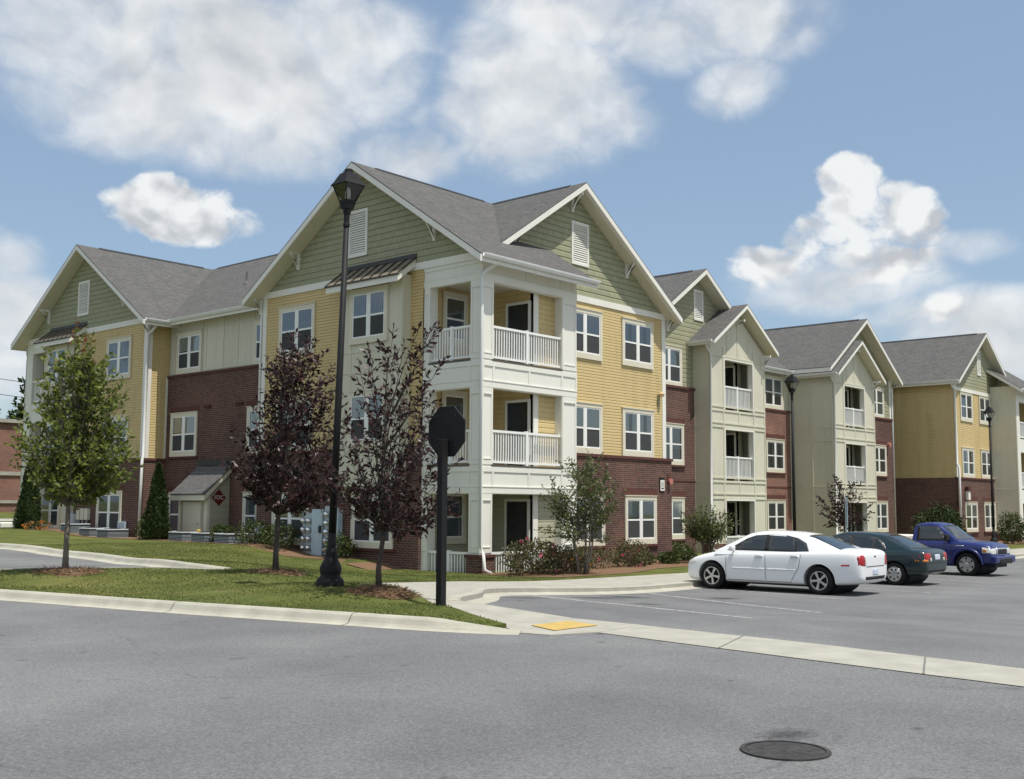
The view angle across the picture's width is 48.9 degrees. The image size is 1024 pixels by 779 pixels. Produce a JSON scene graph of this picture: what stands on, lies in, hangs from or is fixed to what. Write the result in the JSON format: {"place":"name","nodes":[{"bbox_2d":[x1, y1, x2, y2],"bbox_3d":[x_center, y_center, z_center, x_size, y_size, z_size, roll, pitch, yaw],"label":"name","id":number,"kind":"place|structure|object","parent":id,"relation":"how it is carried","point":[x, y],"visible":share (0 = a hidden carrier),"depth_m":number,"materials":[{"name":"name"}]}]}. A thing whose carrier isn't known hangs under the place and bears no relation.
{"place":"outdoors","nodes":[
{"label":"outdoors","id":0,"kind":"place"},
{"bbox_2d":[0,549,145,568],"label":"parking lot","id":1,"kind":"structure","parent":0,"point":[9,559],"depth_m":29.09,"materials":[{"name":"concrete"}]},
{"bbox_2d":[0,558,1023,778],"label":"road","id":2,"kind":"structure","parent":0,"point":[92,693],"depth_m":9.78,"materials":[{"name":"grey asphalt"}]},
{"bbox_2d":[0,567,214,569],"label":"kerb","id":3,"kind":"structure","parent":2,"relation":"on","point":[127,567],"depth_m":23.68,"materials":[{"name":"concrete"}]},
{"bbox_2d":[0,543,230,568],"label":"kerb","id":4,"kind":"structure","parent":2,"relation":"on","point":[101,557],"depth_m":29.80,"materials":[{"name":"concrete"}]},
{"bbox_2d":[0,589,520,634],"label":"kerb","id":5,"kind":"structure","parent":2,"relation":"on","point":[389,621],"depth_m":16.14,"materials":[{"name":"concrete"}]},
{"bbox_2d":[435,601,638,635],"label":"curb ramp","id":6,"kind":"structure","parent":2,"relation":"on","point":[523,621],"depth_m":15.97,"materials":[{"name":"concrete"}]},
{"bbox_2d":[448,553,1023,603],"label":"kerb","id":7,"kind":"structure","parent":2,"relation":"on","point":[487,598],"depth_m":24.65,"materials":[{"name":"concrete"}]},
{"bbox_2d":[740,740,831,760],"bbox_3d":[1.836,2.422,7.561,0.600,0.012,0.600,-5,-8,41],"label":"manhole cover","id":8,"kind":"object","parent":2,"relation":"on","point":[784,750],"visible":1,"depth_m":7.53,"materials":[{"name":"metal"}]},
{"bbox_2d":[688,530,886,594],"bbox_3d":[6.761,4.290,28.143,4.767,1.525,2.050,-4,-8,39],"label":"white sedan","id":9,"kind":"object","parent":2,"relation":"on","point":[819,564],"visible":1,"depth_m":27.22,"materials":[{"name":"white paint"}]},
{"bbox_2d":[599,625,1023,685],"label":"valley gutter","id":10,"kind":"object","parent":2,"relation":"on","point":[914,664],"visible":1,"depth_m":12.51,"materials":[{"name":"concrete"}]},
{"bbox_2d":[833,531,946,584],"bbox_3d":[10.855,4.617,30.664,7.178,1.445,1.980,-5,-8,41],"label":"green sedan","id":11,"kind":"object","parent":2,"relation":"on","point":[910,561],"visible":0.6,"depth_m":30.20,"materials":[{"name":"teal paint"}]},
{"bbox_2d":[900,522,1014,575],"bbox_3d":[13.499,5.056,36.054,4.570,1.622,2.035,-5,-8,43],"label":"blue pickup","id":12,"kind":"object","parent":2,"relation":"on","point":[968,554],"visible":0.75,"depth_m":34.76,"materials":[{"name":"blue paint"}]},
{"bbox_2d":[0,512,1023,627],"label":"lawn","id":13,"kind":"structure","parent":0,"point":[25,537],"depth_m":21.30,"materials":[{"name":"green plant"}]},
{"bbox_2d":[0,418,22,511],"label":"brick building","id":14,"kind":"structure","parent":13,"relation":"on","point":[9,485],"depth_m":77.02,"materials":[{"name":"brick"}]},
{"bbox_2d":[41,569,94,576],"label":"mulch","id":15,"kind":"object","parent":13,"relation":"on","point":[67,575],"visible":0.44,"depth_m":21.54,"materials":[{"name":"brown wood"}]},
{"bbox_2d":[29,564,105,574],"bbox_3d":[-8.711,3.499,22.098,1.949,0.200,1.457,-5,-8,41],"label":"pine straw","id":16,"kind":"object","parent":15,"relation":"on","point":[59,569],"visible":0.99,"depth_m":21.80,"materials":[{"name":"brown plant"}]},
{"bbox_2d":[3,319,144,568],"bbox_3d":[-8.648,1.206,22.471,2.684,5.094,2.562,4,-7,-33],"label":"maple tree","id":17,"kind":"object","parent":13,"relation":"on","point":[70,475],"visible":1,"depth_m":22.14,"materials":[{"name":"green plant"}]},
{"bbox_2d":[38,528,401,569],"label":"mulch","id":18,"kind":"object","parent":13,"relation":"on","point":[298,552],"visible":0.41,"depth_m":35.93,"materials":[{"name":"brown wood"}]},
{"bbox_2d":[12,457,42,528],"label":"cypress","id":19,"kind":"object","parent":18,"relation":"on","point":[28,508],"visible":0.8,"depth_m":47.31,"materials":[{"name":"green plant"}]},
{"bbox_2d":[60,523,90,532],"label":"air conditioner","id":20,"kind":"object","parent":18,"relation":"on","point":[74,527],"visible":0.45,"depth_m":45.07,"materials":[{"name":"metal"}]},
{"bbox_2d":[78,527,103,535],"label":"air conditioner","id":21,"kind":"object","parent":18,"relation":"on","point":[89,531],"visible":0.34,"depth_m":43.96,"materials":[{"name":"metal"}]},
{"bbox_2d":[96,528,128,537],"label":"air conditioner","id":22,"kind":"object","parent":18,"relation":"on","point":[112,532],"visible":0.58,"depth_m":43.14,"materials":[{"name":"metal"}]},
{"bbox_2d":[139,462,170,539],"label":"cypress","id":23,"kind":"object","parent":18,"relation":"on","point":[155,524],"visible":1,"depth_m":41.03,"materials":[{"name":"green plant"}]},
{"bbox_2d":[168,531,195,540],"bbox_3d":[-11.653,5.449,40.149,1.040,0.805,1.040,-5,-8,41],"label":"air conditioner","id":24,"kind":"object","parent":18,"relation":"on","point":[179,535],"visible":0.43,"depth_m":39.79,"materials":[{"name":"grey metal"}]},
{"bbox_2d":[190,532,223,541],"bbox_3d":[-10.605,5.363,39.224,1.040,0.805,1.040,-5,-8,41],"label":"air conditioner","id":25,"kind":"object","parent":18,"relation":"on","point":[201,537],"visible":0.37,"depth_m":38.86,"materials":[{"name":"metal"}]},
{"bbox_2d":[209,523,237,541],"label":"shrub","id":26,"kind":"object","parent":18,"relation":"on","point":[225,528],"visible":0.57,"depth_m":38.67,"materials":[{"name":"green plant"}]},
{"bbox_2d":[214,532,248,542],"bbox_3d":[-9.516,5.262,38.197,1.040,0.805,1.040,-5,-8,41],"label":"air conditioner","id":27,"kind":"object","parent":18,"relation":"on","point":[228,537],"visible":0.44,"depth_m":37.87,"materials":[{"name":"metal"}]},
{"bbox_2d":[235,518,271,543],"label":"shrub","id":28,"kind":"object","parent":18,"relation":"on","point":[243,532],"visible":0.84,"depth_m":37.44,"materials":[{"name":"green plant"}]},
{"bbox_2d":[256,520,299,548],"bbox_3d":[-7.489,4.724,36.675,1.475,1.074,1.376,-5,-8,41],"label":"shrub","id":29,"kind":"object","parent":18,"relation":"on","point":[288,540],"visible":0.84,"depth_m":36.57,"materials":[{"name":"green plant"}]},
{"bbox_2d":[321,531,359,558],"bbox_3d":[-5.414,4.815,34.685,1.094,0.956,1.070,-2,-6,24],"label":"shrub","id":30,"kind":"object","parent":18,"relation":"on","point":[340,537],"visible":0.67,"depth_m":34.64,"materials":[{"name":"green plant"}]},
{"bbox_2d":[255,570,302,575],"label":"mulch","id":31,"kind":"object","parent":13,"relation":"on","point":[282,573],"visible":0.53,"depth_m":21.90,"materials":[{"name":"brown wood"}]},
{"bbox_2d":[247,565,305,574],"bbox_3d":[-4.629,3.537,22.248,1.506,0.216,1.111,-5,-8,41],"label":"pine straw","id":32,"kind":"object","parent":31,"relation":"on","point":[283,571],"visible":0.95,"depth_m":22.03,"materials":[{"name":"brown plant"}]},
{"bbox_2d":[216,327,366,568],"bbox_3d":[-4.327,1.283,22.558,2.788,4.970,2.755,-5,-8,41],"label":"plum tree","id":33,"kind":"object","parent":13,"relation":"on","point":[305,494],"visible":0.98,"depth_m":22.33,"materials":[{"name":"purple plant"}]},
{"bbox_2d":[316,168,365,586],"bbox_3d":[-2.895,-0.203,18.883,0.460,7.190,0.460,7,-8,-44],"label":"street lamp","id":34,"kind":"object","parent":13,"relation":"on","point":[348,185],"visible":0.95,"depth_m":18.84,"materials":[{"name":"black metal"}]},
{"bbox_2d":[343,582,422,600],"bbox_3d":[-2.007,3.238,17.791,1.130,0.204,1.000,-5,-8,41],"label":"mulch","id":35,"kind":"object","parent":13,"relation":"on","point":[393,592],"visible":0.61,"depth_m":17.50,"materials":[{"name":"brown plant"}]},
{"bbox_2d":[311,320,464,586],"bbox_3d":[-1.928,1.139,18.080,2.259,4.451,2.500,-5,-8,41],"label":"plum tree","id":36,"kind":"object","parent":13,"relation":"on","point":[385,520],"visible":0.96,"depth_m":17.81,"materials":[{"name":"purple plant"}]},
{"bbox_2d":[428,406,465,605],"bbox_3d":[-1.043,1.898,16.996,0.770,3.305,0.154,-5,-8,41],"label":"stop sign","id":37,"kind":"object","parent":13,"relation":"on","point":[447,431],"visible":0.84,"depth_m":17.00,"materials":[{"name":"black metal"}]},
{"bbox_2d":[10,161,1023,573],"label":"apartment building","id":38,"kind":"structure","parent":13,"relation":"on","point":[570,323],"depth_m":41.57,"materials":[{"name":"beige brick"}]},
{"bbox_2d":[40,490,59,528],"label":"window","id":39,"kind":"structure","parent":38,"relation":"in","point":[50,513],"depth_m":47.88,"materials":[{"name":"glass"}]},
{"bbox_2d":[46,344,67,386],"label":"window","id":40,"kind":"structure","parent":38,"relation":"in","point":[61,348],"depth_m":48.68,"materials":[{"name":"paint"}]},
{"bbox_2d":[70,508,90,522],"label":"utility cabinet","id":41,"kind":"object","parent":38,"relation":"attached to","point":[82,514],"visible":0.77,"depth_m":46.41,"materials":[{"name":"grey metal"}]},
{"bbox_2d":[95,485,124,527],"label":"window","id":42,"kind":"structure","parent":38,"relation":"in","point":[108,512],"depth_m":45.17,"materials":[{"name":"paint"}]},
{"bbox_2d":[102,415,128,458],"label":"window","id":43,"kind":"structure","parent":38,"relation":"in","point":[115,418],"depth_m":45.19,"materials":[{"name":"paint"}]},
{"bbox_2d":[105,335,132,380],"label":"window","id":44,"kind":"structure","parent":38,"relation":"in","point":[120,346],"depth_m":45.77,"materials":[{"name":"glass"}]},
{"bbox_2d":[167,486,178,530],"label":"window","id":45,"kind":"structure","parent":38,"relation":"in","point":[173,507],"depth_m":44.00,"materials":[{"name":"glass"}]},
{"bbox_2d":[167,405,199,458],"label":"window","id":46,"kind":"structure","parent":38,"relation":"in","point":[183,420],"depth_m":43.91,"materials":[{"name":"glass"}]},
{"bbox_2d":[176,329,202,374],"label":"window","id":47,"kind":"structure","parent":38,"relation":"in","point":[189,344],"depth_m":44.21,"materials":[{"name":"glass"}]},
{"bbox_2d":[182,502,201,530],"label":"shed door","id":48,"kind":"structure","parent":38,"relation":"in","point":[192,511],"depth_m":41.43,"materials":[{"name":"paint"}]},
{"bbox_2d":[242,487,254,540],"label":"window","id":49,"kind":"structure","parent":38,"relation":"in","point":[248,508],"depth_m":40.77,"materials":[{"name":"paint"}]},
{"bbox_2d":[243,400,257,455],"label":"window","id":50,"kind":"structure","parent":38,"relation":"in","point":[250,416],"depth_m":41.04,"materials":[{"name":"paint"}]},
{"bbox_2d":[253,319,259,364],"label":"window","id":51,"kind":"structure","parent":38,"relation":"in","point":[256,343],"depth_m":41.30,"materials":[{"name":"paint"}]},
{"bbox_2d":[271,488,308,547],"bbox_3d":[-7.380,4.225,37.476,2.180,2.035,0.155,-5,-8,41],"label":"window","id":52,"kind":"structure","parent":38,"relation":"in","point":[287,518],"depth_m":37.38,"materials":[{"name":"paint"}]},
{"bbox_2d":[276,398,312,450],"bbox_3d":[-7.335,1.202,37.818,1.980,1.730,0.075,-5,-8,41],"label":"window","id":53,"kind":"structure","parent":38,"relation":"in","point":[302,434],"depth_m":37.54,"materials":[{"name":"paint"}]},
{"bbox_2d":[278,302,315,356],"bbox_3d":[-7.315,-2.011,38.150,1.980,1.730,0.075,-5,-8,41],"label":"window","id":54,"kind":"structure","parent":38,"relation":"in","point":[302,316],"depth_m":38.12,"materials":[{"name":"glass"}]},
{"bbox_2d":[299,506,342,555],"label":"electric meter bank","id":55,"kind":"structure","parent":38,"relation":"attached to","point":[314,528],"depth_m":36.13,"materials":[{"name":"grey metal"}]},
{"bbox_2d":[347,388,386,446],"bbox_3d":[-4.521,0.885,34.874,1.800,1.750,0.075,-5,-8,41],"label":"window","id":56,"kind":"structure","parent":38,"relation":"in","point":[352,402],"depth_m":35.06,"materials":[{"name":"paint"}]},
{"bbox_2d":[349,284,388,344],"bbox_3d":[-4.500,-2.328,35.206,1.800,1.750,0.075,-5,-8,41],"label":"window","id":57,"kind":"structure","parent":38,"relation":"in","point":[368,320],"depth_m":35.18,"materials":[{"name":"glass"}]},
{"bbox_2d":[350,486,395,551],"bbox_3d":[-4.312,3.965,34.770,2.180,2.035,0.155,-5,-8,41],"label":"window","id":58,"kind":"structure","parent":38,"relation":"in","point":[364,543],"depth_m":34.81,"materials":[{"name":"paint"}]},
{"bbox_2d":[441,390,468,444],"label":"window","id":59,"kind":"structure","parent":38,"relation":"in","point":[459,399],"depth_m":34.88,"materials":[{"name":"paint"}]},
{"bbox_2d":[442,290,469,346],"bbox_3d":[-1.750,-2.186,35.045,0.075,1.650,1.140,-5,-8,41],"label":"window","id":60,"kind":"structure","parent":38,"relation":"in","point":[455,305],"depth_m":35.06,"materials":[{"name":"paint"}]},
{"bbox_2d":[447,494,466,543],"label":"window","id":61,"kind":"structure","parent":38,"relation":"in","point":[456,526],"depth_m":34.55,"materials":[{"name":"glass"}]},
{"bbox_2d":[504,499,529,566],"bbox_3d":[0.153,4.415,34.404,1.010,2.130,0.060,-5,-8,41],"label":"patio door","id":62,"kind":"structure","parent":38,"relation":"in","point":[516,511],"depth_m":34.46,"materials":[{"name":"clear glass"}]},
{"bbox_2d":[505,399,530,465],"bbox_3d":[0.172,1.381,34.717,1.010,2.130,0.060,-5,-8,41],"label":"patio door","id":63,"kind":"structure","parent":38,"relation":"in","point":[517,412],"depth_m":34.74,"materials":[{"name":"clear glass"}]},
{"bbox_2d":[505,300,530,364],"bbox_3d":[0.192,-1.662,35.031,1.010,2.130,0.060,-5,-8,41],"label":"patio door","id":64,"kind":"structure","parent":38,"relation":"in","point":[518,314],"depth_m":35.07,"materials":[{"name":"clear glass"}]},
{"bbox_2d":[577,307,603,361],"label":"window","id":65,"kind":"structure","parent":38,"relation":"in","point":[589,322],"depth_m":38.70,"materials":[{"name":"paint"}]},
{"bbox_2d":[577,401,603,453],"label":"window","id":66,"kind":"structure","parent":38,"relation":"in","point":[589,415],"depth_m":38.36,"materials":[{"name":"glass"}]},
{"bbox_2d":[576,488,607,548],"bbox_3d":[2.509,4.321,37.797,0.155,2.035,2.180,-5,-8,41],"label":"window","id":67,"kind":"structure","parent":38,"relation":"in","point":[581,543],"depth_m":38.05,"materials":[{"name":"paint"}]},
{"bbox_2d":[621,317,653,369],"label":"window","id":68,"kind":"structure","parent":38,"relation":"in","point":[637,336],"depth_m":40.77,"materials":[{"name":"paint"}]},
{"bbox_2d":[621,407,654,457],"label":"window","id":69,"kind":"structure","parent":38,"relation":"in","point":[637,424],"depth_m":40.44,"materials":[{"name":"glass"}]},
{"bbox_2d":[622,489,658,546],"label":"window","id":70,"kind":"structure","parent":38,"relation":"in","point":[640,507],"depth_m":40.08,"materials":[{"name":"paint"}]},
{"bbox_2d":[665,344,682,385],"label":"window","id":71,"kind":"structure","parent":38,"relation":"in","point":[673,353],"depth_m":47.21,"materials":[{"name":"paint"}]},
{"bbox_2d":[666,417,685,466],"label":"window","id":72,"kind":"structure","parent":38,"relation":"in","point":[674,426],"depth_m":46.85,"materials":[{"name":"paint"}]},
{"bbox_2d":[672,492,686,540],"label":"window","id":73,"kind":"structure","parent":38,"relation":"in","point":[678,498],"depth_m":46.62,"materials":[{"name":"paint"}]},
{"bbox_2d":[725,366,734,410],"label":"patio door","id":74,"kind":"structure","parent":38,"relation":"in","point":[729,370],"depth_m":51.15,"materials":[{"name":"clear glass"}]},
{"bbox_2d":[726,433,735,480],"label":"patio door","id":75,"kind":"structure","parent":38,"relation":"in","point":[730,437],"depth_m":50.83,"materials":[{"name":"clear glass"}]},
{"bbox_2d":[727,501,736,543],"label":"patio door","id":76,"kind":"structure","parent":38,"relation":"in","point":[731,505],"depth_m":50.48,"materials":[{"name":"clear glass"}]},
{"bbox_2d":[765,374,782,409],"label":"window","id":77,"kind":"structure","parent":38,"relation":"in","point":[773,388],"depth_m":58.23,"materials":[{"name":"glass"}]},
{"bbox_2d":[766,434,786,474],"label":"window","id":78,"kind":"structure","parent":38,"relation":"in","point":[775,444],"depth_m":57.82,"materials":[{"name":"glass"}]},
{"bbox_2d":[767,495,785,530],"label":"window","id":79,"kind":"structure","parent":38,"relation":"in","point":[776,509],"depth_m":57.51,"materials":[{"name":"paint"}]},
{"bbox_2d":[874,387,884,417],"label":"window","id":80,"kind":"structure","parent":38,"relation":"in","point":[878,392],"depth_m":63.21,"materials":[{"name":"paint"}]},
{"bbox_2d":[875,440,887,477],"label":"window","id":81,"kind":"structure","parent":38,"relation":"in","point":[881,452],"depth_m":62.79,"materials":[{"name":"glass"}]},
{"bbox_2d":[877,497,889,532],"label":"window","id":82,"kind":"structure","parent":38,"relation":"in","point":[882,502],"depth_m":62.47,"materials":[{"name":"paint"}]},
{"bbox_2d":[959,391,972,422],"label":"window","id":83,"kind":"structure","parent":38,"relation":"in","point":[966,399],"depth_m":65.24,"materials":[{"name":"paint"}]},
{"bbox_2d":[961,447,974,477],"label":"window","id":84,"kind":"structure","parent":38,"relation":"in","point":[968,455],"depth_m":64.91,"materials":[{"name":"glass"}]},
{"bbox_2d":[964,498,979,533],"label":"window","id":85,"kind":"structure","parent":38,"relation":"in","point":[971,506],"depth_m":64.55,"materials":[{"name":"paint"}]},
{"bbox_2d":[978,395,990,424],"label":"window","id":86,"kind":"structure","parent":38,"relation":"in","point":[984,402],"depth_m":67.37,"materials":[{"name":"paint"}]},
{"bbox_2d":[980,449,992,478],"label":"window","id":87,"kind":"structure","parent":38,"relation":"in","point":[984,454],"depth_m":67.07,"materials":[{"name":"paint"}]},
{"bbox_2d":[983,498,996,532],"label":"window","id":88,"kind":"structure","parent":38,"relation":"in","point":[987,501],"depth_m":66.68,"materials":[{"name":"paint"}]},
{"bbox_2d":[485,559,690,576],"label":"mulch","id":89,"kind":"object","parent":13,"relation":"on","point":[615,569],"visible":0.44,"depth_m":33.66,"materials":[{"name":"brown wood"}]},
{"bbox_2d":[497,536,564,575],"bbox_3d":[0.644,4.693,31.511,1.473,1.169,2.332,-5,-8,41],"label":"rose bush","id":90,"kind":"object","parent":89,"relation":"on","point":[539,563],"visible":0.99,"depth_m":31.23,"materials":[{"name":"green plant"}]},
{"bbox_2d":[537,542,597,572],"bbox_3d":[1.538,4.930,32.789,1.176,0.970,2.153,-5,-8,41],"label":"rose bush","id":91,"kind":"object","parent":89,"relation":"on","point":[570,551],"visible":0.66,"depth_m":32.64,"materials":[{"name":"green plant"}]},
{"bbox_2d":[533,449,625,573],"bbox_3d":[1.872,3.492,31.739,2.462,3.717,2.447,-5,-8,41],"label":"crape myrtle","id":92,"kind":"object","parent":89,"relation":"on","point":[562,507],"visible":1,"depth_m":31.57,"materials":[{"name":"green plant"}]},
{"bbox_2d":[578,545,618,568],"bbox_3d":[2.465,5.216,34.752,1.178,0.817,2.162,-5,-8,41],"label":"shrub","id":93,"kind":"object","parent":89,"relation":"on","point":[601,558],"visible":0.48,"depth_m":34.80,"materials":[{"name":"green plant"}]},
{"bbox_2d":[607,538,651,566],"bbox_3d":[3.780,5.242,35.974,1.230,1.030,1.911,-5,-8,41],"label":"rose bush","id":94,"kind":"object","parent":89,"relation":"on","point":[622,553],"visible":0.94,"depth_m":35.81,"materials":[{"name":"green plant"}]},
{"bbox_2d":[654,550,682,563],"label":"shrub","id":95,"kind":"object","parent":89,"relation":"on","point":[664,558],"visible":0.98,"depth_m":37.85,"materials":[{"name":"green plant"}]},
{"bbox_2d":[670,547,697,560],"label":"shrub","id":96,"kind":"object","parent":89,"relation":"on","point":[690,553],"visible":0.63,"depth_m":39.87,"materials":[{"name":"green plant"}]},
{"bbox_2d":[679,500,740,553],"bbox_3d":[6.814,4.948,38.576,2.084,2.286,2.019,0,-6,1],"label":"crape myrtle","id":97,"kind":"object","parent":89,"relation":"on","point":[703,530],"visible":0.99,"depth_m":38.30,"materials":[{"name":"green plant"}]},
{"bbox_2d":[784,374,798,530],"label":"street lamp","id":98,"kind":"object","parent":13,"relation":"on","point":[790,380],"visible":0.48,"depth_m":43.59,"materials":[{"name":"black metal"}]},
{"bbox_2d":[816,473,874,532],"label":"plum tree","id":99,"kind":"object","parent":13,"relation":"on","point":[840,513],"visible":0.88,"depth_m":43.73,"materials":[{"name":"purple plant"}]},
{"bbox_2d":[910,502,967,533],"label":"shrub","id":100,"kind":"object","parent":13,"relation":"on","point":[947,515],"visible":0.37,"depth_m":55.60,"materials":[{"name":"green plant"}]},
{"bbox_2d":[983,407,997,541],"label":"street lamp","id":101,"kind":"object","parent":13,"relation":"on","point":[988,410],"visible":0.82,"depth_m":56.85,"materials":[{"name":"black metal"}]},
{"bbox_2d":[998,541,1023,544],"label":"mulch","id":102,"kind":"object","parent":13,"relation":"on","point":[1010,542],"visible":0.14,"depth_m":64.14,"materials":[{"name":"brown wood"}]},
{"bbox_2d":[995,510,1023,543],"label":"shrub","id":103,"kind":"object","parent":102,"relation":"on","point":[1016,536],"visible":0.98,"depth_m":61.82,"materials":[{"name":"green plant"}]},
{"bbox_2d":[0,0,1023,418],"label":"sky","id":104,"kind":"structure","parent":0,"point":[823,161],"materials":[{"name":"blue"}]},
{"bbox_2d":[532,621,594,630],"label":"tactile paving","id":105,"kind":"structure","parent":0,"point":[561,625],"depth_m":15.21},
{"bbox_2d":[387,548,1023,602],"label":"sidewalk","id":106,"kind":"structure","parent":0,"point":[427,590],"depth_m":26.30,"materials":[{"name":"concrete"}]},
{"label":"ground","id":107,"kind":"structure","parent":0,"visible":0},
{"bbox_2d":[6,376,24,419],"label":"background tree","id":108,"kind":"object","parent":107,"relation":"on","point":[18,414],"visible":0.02,"depth_m":97.44,"materials":[{"name":"green plant"}]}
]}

